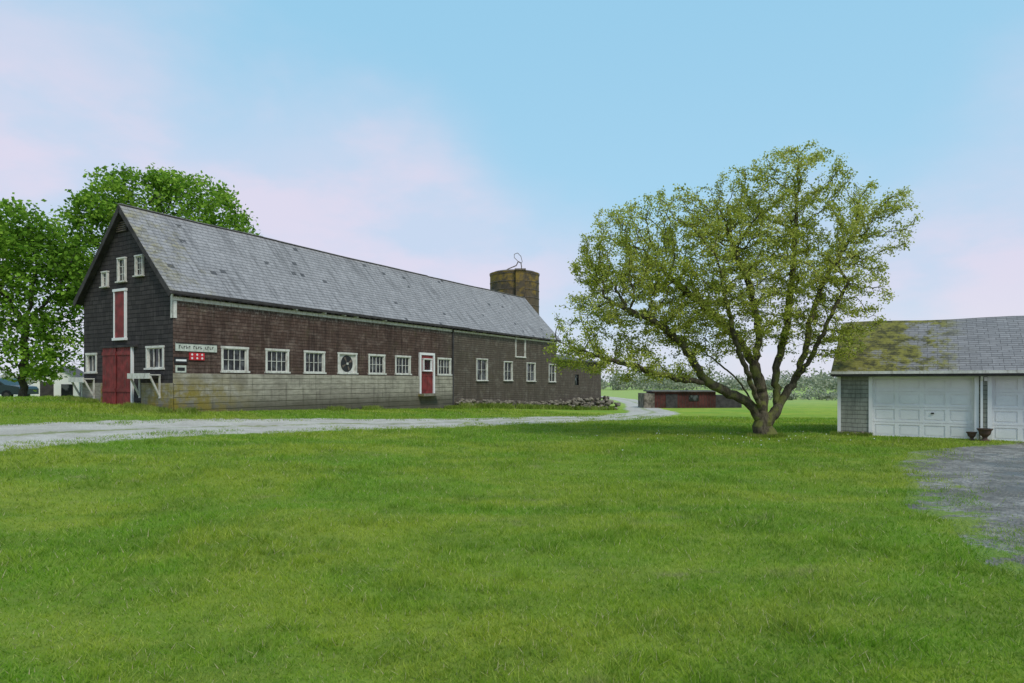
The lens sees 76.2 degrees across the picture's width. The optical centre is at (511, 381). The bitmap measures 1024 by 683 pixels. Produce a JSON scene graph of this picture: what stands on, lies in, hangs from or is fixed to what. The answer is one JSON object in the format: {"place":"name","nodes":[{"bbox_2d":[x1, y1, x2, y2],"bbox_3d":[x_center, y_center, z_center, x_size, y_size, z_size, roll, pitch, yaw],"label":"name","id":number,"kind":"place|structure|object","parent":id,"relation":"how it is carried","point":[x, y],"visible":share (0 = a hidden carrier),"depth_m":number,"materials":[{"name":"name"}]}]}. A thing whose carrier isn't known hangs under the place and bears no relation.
{"place":"outdoors","nodes":[
{"label":"outdoors","id":0,"kind":"place"},
{"bbox_2d":[0,396,681,450],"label":"gravel road","id":1,"kind":"structure","parent":0,"point":[49,431],"depth_m":20.94,"materials":[{"name":"grey gravel"}]},
{"bbox_2d":[0,382,1023,682],"bbox_3d":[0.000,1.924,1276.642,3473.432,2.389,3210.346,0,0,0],"label":"lawn ground","id":2,"kind":"structure","parent":0,"point":[798,406],"depth_m":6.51,"materials":[{"name":"green plant"}]},
{"bbox_2d":[0,378,38,396],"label":"parked car","id":3,"kind":"object","parent":2,"relation":"on","point":[8,388],"visible":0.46,"depth_m":43.15,"materials":[{"name":"blue paint"}]},
{"bbox_2d":[0,192,94,396],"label":"maple tree","id":4,"kind":"object","parent":2,"relation":"on","point":[60,266],"visible":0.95,"depth_m":35.30,"materials":[{"name":"green plant"}]},
{"bbox_2d":[31,366,83,396],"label":"white shed","id":5,"kind":"structure","parent":2,"relation":"on","point":[64,387],"depth_m":50.54,"materials":[{"name":"paint"}]},
{"bbox_2d":[46,162,260,267],"bbox_3d":[-22.267,-6.387,42.059,14.488,15.262,9.916,0,0,0],"label":"maple tree","id":6,"kind":"object","parent":2,"relation":"on","point":[100,206],"visible":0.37,"depth_m":40.00,"materials":[{"name":"green plant"}]},
{"bbox_2d":[68,203,600,411],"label":"barn","id":7,"kind":"structure","parent":2,"relation":"on","point":[281,325],"depth_m":29.11,"materials":[{"name":"brown wood"}]},
{"bbox_2d":[175,365,185,372],"bbox_3d":[-12.288,-0.473,24.231,0.046,0.267,0.412,0,0,30],"label":"white sign","id":8,"kind":"object","parent":7,"relation":"attached to","point":[180,368],"visible":1,"depth_m":24.20,"materials":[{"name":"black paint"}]},
{"bbox_2d":[174,357,187,363],"bbox_3d":[-12.287,-0.788,24.232,0.046,0.218,0.516,0,0,30],"label":"black wall sign","id":9,"kind":"object","parent":7,"relation":"attached to","point":[180,360],"visible":1,"depth_m":24.20,"materials":[{"name":"metal"}]},
{"bbox_2d":[175,343,216,351],"bbox_3d":[-11.964,-1.290,24.786,0.050,0.298,1.698,0,0,30],"label":"lettered farm sign","id":10,"kind":"object","parent":7,"relation":"attached to","point":[195,347],"visible":1,"depth_m":24.73,"materials":[{"name":"white wood"}]},
{"bbox_2d":[189,353,204,359],"bbox_3d":[-11.963,-0.955,24.792,0.046,0.273,0.620,0,0,30],"label":"red wall sign","id":11,"kind":"object","parent":7,"relation":"attached to","point":[196,356],"visible":1,"depth_m":24.77,"materials":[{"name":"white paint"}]},
{"bbox_2d":[100,288,440,404],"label":"doors","id":12,"kind":"structure","parent":7,"relation":"in","point":[118,360],"depth_m":25.76,"materials":[{"name":"red paint"}]},
{"bbox_2d":[84,254,555,381],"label":"windows","id":13,"kind":"structure","parent":7,"relation":"in","point":[233,359],"depth_m":29.63,"materials":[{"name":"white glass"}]},
{"bbox_2d":[0,366,836,390],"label":"distant trees","id":14,"kind":"object","parent":2,"relation":"on","point":[821,379],"visible":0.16,"depth_m":230.40,"materials":[{"name":"green plant"}]},
{"bbox_2d":[52,395,873,437],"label":"tall weeds","id":15,"kind":"object","parent":2,"relation":"on","point":[157,409],"visible":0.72,"depth_m":26.90,"materials":[{"name":"green plant"}]},
{"bbox_2d":[489,253,539,313],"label":"silo","id":16,"kind":"object","parent":2,"relation":"on","point":[522,282],"visible":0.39,"depth_m":61.94,"materials":[{"name":"concrete"}]},
{"bbox_2d":[455,396,620,409],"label":"fieldstone wall","id":17,"kind":"structure","parent":2,"relation":"on","point":[605,401],"depth_m":52.49,"materials":[{"name":"stone"}]},
{"bbox_2d":[638,390,741,407],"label":"red shed","id":18,"kind":"structure","parent":2,"relation":"on","point":[679,399],"depth_m":67.17,"materials":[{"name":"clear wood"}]},
{"bbox_2d":[542,139,922,435],"bbox_3d":[7.171,-2.947,21.684,12.364,9.881,5.955,0,0,0],"label":"crabapple tree","id":19,"kind":"object","parent":2,"relation":"on","point":[747,267],"visible":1,"depth_m":20.91,"materials":[{"name":"green plant"}]},
{"bbox_2d":[768,385,836,399],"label":"hedgerow","id":20,"kind":"object","parent":2,"relation":"on","point":[822,395],"visible":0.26,"depth_m":103.96,"materials":[{"name":"green plant"}]},
{"bbox_2d":[830,316,1023,441],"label":"garage","id":21,"kind":"structure","parent":2,"relation":"on","point":[953,378],"depth_m":21.01,"materials":[{"name":"grey"}]},
{"bbox_2d":[873,376,1023,441],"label":"garage doors","id":22,"kind":"structure","parent":21,"relation":"in","point":[940,406],"depth_m":20.54,"materials":[{"name":"white paint"}]},
{"bbox_2d":[966,432,976,440],"bbox_3d":[13.886,1.659,19.729,0.288,0.282,0.288,0,0,0],"label":"garden urn","id":23,"kind":"object","parent":2,"relation":"on","point":[971,435],"visible":0.95,"depth_m":19.65,"materials":[{"name":"black paint"}]},
{"bbox_2d":[977,428,992,440],"bbox_3d":[14.118,1.600,19.497,0.408,0.400,0.408,0,0,0],"label":"garden urn","id":24,"kind":"object","parent":2,"relation":"on","point":[984,433],"visible":0.95,"depth_m":19.41,"materials":[{"name":"black paint"}]},
{"bbox_2d":[0,0,1023,381],"label":"sky","id":25,"kind":"structure","parent":0,"point":[450,140],"materials":[{"name":"blue"}]},
{"bbox_2d":[893,442,1023,584],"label":"asphalt driveway","id":26,"kind":"structure","parent":0,"point":[997,461],"depth_m":10.80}
]}

